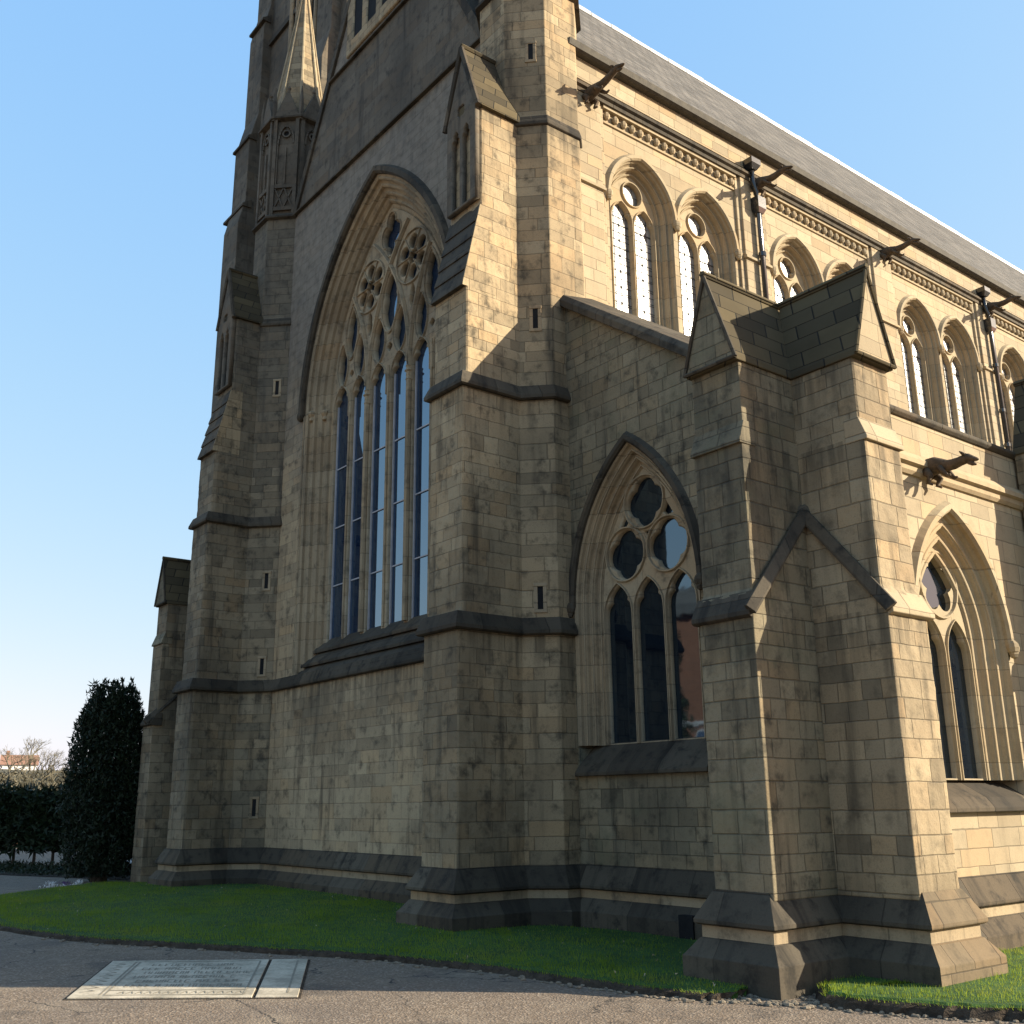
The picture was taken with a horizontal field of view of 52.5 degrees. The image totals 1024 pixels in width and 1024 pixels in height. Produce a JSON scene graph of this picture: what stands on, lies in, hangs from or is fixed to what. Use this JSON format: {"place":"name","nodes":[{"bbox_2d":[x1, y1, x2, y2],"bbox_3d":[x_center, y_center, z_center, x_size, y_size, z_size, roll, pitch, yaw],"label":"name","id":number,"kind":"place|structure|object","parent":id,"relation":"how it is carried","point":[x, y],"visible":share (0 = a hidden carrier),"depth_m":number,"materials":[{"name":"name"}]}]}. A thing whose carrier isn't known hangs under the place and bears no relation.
{"place":"outdoors","nodes":[
{"label":"outdoors","id":0,"kind":"place"},
{"bbox_2d":[0,769,61,780],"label":"hill","id":1,"kind":"structure","parent":0,"point":[6,770],"depth_m":244.79,"materials":[{"name":"green plant"}]},
{"bbox_2d":[0,744,33,779],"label":"bare tree","id":2,"kind":"object","parent":1,"relation":"on","point":[7,759],"visible":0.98,"depth_m":163.01,"materials":[{"name":"brown plant"}]},
{"bbox_2d":[0,751,39,769],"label":"house","id":3,"kind":"structure","parent":1,"relation":"on","point":[2,764],"depth_m":256.51,"materials":[{"name":"brick"}]},
{"bbox_2d":[15,753,39,780],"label":"bare tree","id":4,"kind":"object","parent":1,"relation":"on","point":[25,757],"visible":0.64,"depth_m":186.32,"materials":[{"name":"brown plant"}]},
{"bbox_2d":[0,761,71,790],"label":"scrub","id":5,"kind":"object","parent":1,"relation":"on","point":[23,780],"visible":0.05,"depth_m":153.19,"materials":[{"name":"brown plant"}]},
{"bbox_2d":[23,738,51,775],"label":"bare tree","id":6,"kind":"object","parent":1,"relation":"on","point":[34,744],"visible":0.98,"depth_m":203.62,"materials":[{"name":"brown plant"}]},
{"bbox_2d":[18,745,69,784],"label":"bare tree","id":7,"kind":"object","parent":1,"relation":"on","point":[41,762],"visible":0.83,"depth_m":132.22,"materials":[{"name":"plant"}]},
{"bbox_2d":[37,759,66,780],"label":"bare tree","id":8,"kind":"object","parent":1,"relation":"on","point":[52,774],"visible":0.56,"depth_m":151.52,"materials":[{"name":"brown plant"}]},
{"bbox_2d":[39,748,67,777],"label":"bare tree","id":9,"kind":"object","parent":1,"relation":"on","point":[59,753],"visible":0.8,"depth_m":191.04,"materials":[{"name":"plant"}]},
{"bbox_2d":[53,881,70,886],"bbox_3d":[-9.264,7.698,21.443,0.316,0.184,0.306,11,-20,-37],"label":"flower bouquet","id":10,"kind":"object","parent":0,"point":[63,882],"visible":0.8,"depth_m":21.46,"materials":[{"name":"purple plant"}]},
{"bbox_2d":[0,865,130,879],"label":"soil bed","id":11,"kind":"object","parent":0,"point":[55,875],"visible":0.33,"depth_m":25.27,"materials":[{"name":"brown soil"}]},
{"bbox_2d":[0,859,130,879],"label":"ground cover","id":12,"kind":"object","parent":11,"relation":"on","point":[6,866],"visible":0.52,"depth_m":26.37,"materials":[{"name":"green plant"}]},
{"bbox_2d":[0,777,135,864],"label":"hedge","id":13,"kind":"object","parent":11,"relation":"on","point":[28,817],"visible":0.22,"depth_m":28.79,"materials":[{"name":"green plant"}]},
{"bbox_2d":[0,880,747,998],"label":"lawn","id":14,"kind":"structure","parent":0,"point":[678,943],"depth_m":12.90,"materials":[{"name":"green plant"}]},
{"bbox_2d":[18,883,714,985],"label":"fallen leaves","id":15,"kind":"object","parent":14,"relation":"on","point":[414,928],"visible":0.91,"depth_m":12.67,"materials":[{"name":"brown plant"}]},
{"bbox_2d":[0,848,1023,1023],"bbox_3d":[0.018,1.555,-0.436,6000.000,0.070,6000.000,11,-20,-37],"label":"path","id":16,"kind":"structure","parent":0,"point":[40,980],"depth_m":8.95,"materials":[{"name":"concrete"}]},
{"bbox_2d":[38,880,55,887],"bbox_3d":[-9.580,7.692,21.425,0.323,0.178,0.340,11,-20,-37],"label":"flower bouquet","id":17,"kind":"object","parent":16,"relation":"on","point":[51,883],"visible":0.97,"depth_m":21.43,"materials":[{"name":"white plant"}]},
{"bbox_2d":[53,677,145,882],"bbox_3d":[-9.208,6.023,23.461,2.062,4.683,2.008,7,-17,-25],"label":"yew tree","id":18,"kind":"object","parent":16,"relation":"on","point":[108,734],"visible":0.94,"depth_m":23.00,"materials":[{"name":"green plant"}]},
{"bbox_2d":[63,959,309,999],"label":"ledger slab","id":19,"kind":"structure","parent":16,"relation":"on","point":[204,979],"depth_m":9.90,"materials":[{"name":"stone"}]},
{"bbox_2d":[0,924,747,1000],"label":"soil edge","id":20,"kind":"object","parent":16,"relation":"on","point":[616,986],"visible":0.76,"depth_m":10.98,"materials":[{"name":"brown soil"}]},
{"bbox_2d":[41,937,1023,1023],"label":"rubble","id":21,"kind":"object","parent":16,"relation":"on","point":[808,1004],"visible":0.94,"depth_m":8.84,"materials":[{"name":"grey stone"}]},
{"bbox_2d":[130,0,1023,1000],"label":"church","id":22,"kind":"structure","parent":16,"relation":"on","point":[610,500],"depth_m":15.74,"materials":[{"name":"stone"}]},
{"bbox_2d":[289,164,448,679],"bbox_3d":[-2.585,-2.213,20.830,0.840,10.669,6.160,11,-20,-37],"label":"window","id":23,"kind":"structure","parent":22,"relation":"in","point":[363,591],"depth_m":21.40,"materials":[{"name":"stone"}]},
{"bbox_2d":[346,0,400,58],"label":"window","id":24,"kind":"structure","parent":22,"relation":"in","point":[364,16],"depth_m":23.73,"materials":[{"name":"beige stone"}]},
{"bbox_2d":[567,431,707,776],"bbox_3d":[1.856,1.177,14.437,0.735,4.792,2.710,11,-20,-37],"label":"window","id":25,"kind":"structure","parent":22,"relation":"in","point":[635,571],"depth_m":14.60,"materials":[{"name":"stone"}]},
{"bbox_2d":[605,154,679,331],"bbox_3d":[2.222,-4.685,18.712,1.890,3.781,0.675,11,-20,-37],"label":"window","id":26,"kind":"structure","parent":22,"relation":"in","point":[643,214],"depth_m":18.92,"materials":[{"name":"stone"}]},
{"bbox_2d":[675,187,742,335],"bbox_3d":[3.592,-4.410,19.749,1.890,3.781,0.675,11,-20,-37],"label":"window","id":27,"kind":"structure","parent":22,"relation":"in","point":[707,237],"depth_m":20.14,"materials":[{"name":"stone"}]},
{"bbox_2d":[769,233,823,302],"bbox_3d":[5.788,-3.968,21.412,1.890,3.781,0.675,11,-20,-37],"label":"window","id":28,"kind":"structure","parent":22,"relation":"in","point":[795,270],"depth_m":21.85,"materials":[{"name":"stone"}]},
{"bbox_2d":[823,259,853,281],"bbox_3d":[7.138,-3.806,22.505,1.860,3.531,0.615,11,-20,-37],"label":"window","id":29,"kind":"structure","parent":22,"relation":"in","point":[835,267],"depth_m":22.66,"materials":[{"name":"stone"}]},
{"bbox_2d":[896,295,947,425],"bbox_3d":[9.354,-3.251,24.112,1.890,3.781,0.675,11,-20,-37],"label":"window","id":30,"kind":"structure","parent":22,"relation":"in","point":[921,344],"depth_m":24.43,"materials":[{"name":"stone"}]},
{"bbox_2d":[938,315,986,440],"bbox_3d":[10.724,-2.975,25.149,1.890,3.781,0.675,11,-20,-37],"label":"window","id":31,"kind":"structure","parent":22,"relation":"in","point":[960,358],"depth_m":25.49,"materials":[{"name":"stone"}]},
{"bbox_2d":[911,500,1023,812],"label":"window","id":32,"kind":"structure","parent":22,"relation":"in","point":[971,639],"depth_m":12.58,"materials":[{"name":"stone"}]},
{"bbox_2d":[997,344,1023,450],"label":"window","id":33,"kind":"structure","parent":22,"relation":"in","point":[1011,362],"depth_m":27.19,"materials":[{"name":"stone"}]},
{"bbox_2d":[815,985,1023,1021],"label":"soil edge","id":34,"kind":"object","parent":16,"relation":"on","point":[957,1012],"visible":0.8,"depth_m":8.20,"materials":[{"name":"brown soil"}]},
{"bbox_2d":[0,0,1023,770],"label":"sky","id":35,"kind":"structure","parent":0,"point":[122,122],"materials":[{"name":"blue"}]},
{"bbox_2d":[817,946,1023,1010],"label":"lawn","id":36,"kind":"structure","parent":0,"point":[991,1002],"depth_m":8.67,"materials":[{"name":"green plant"}]}
]}

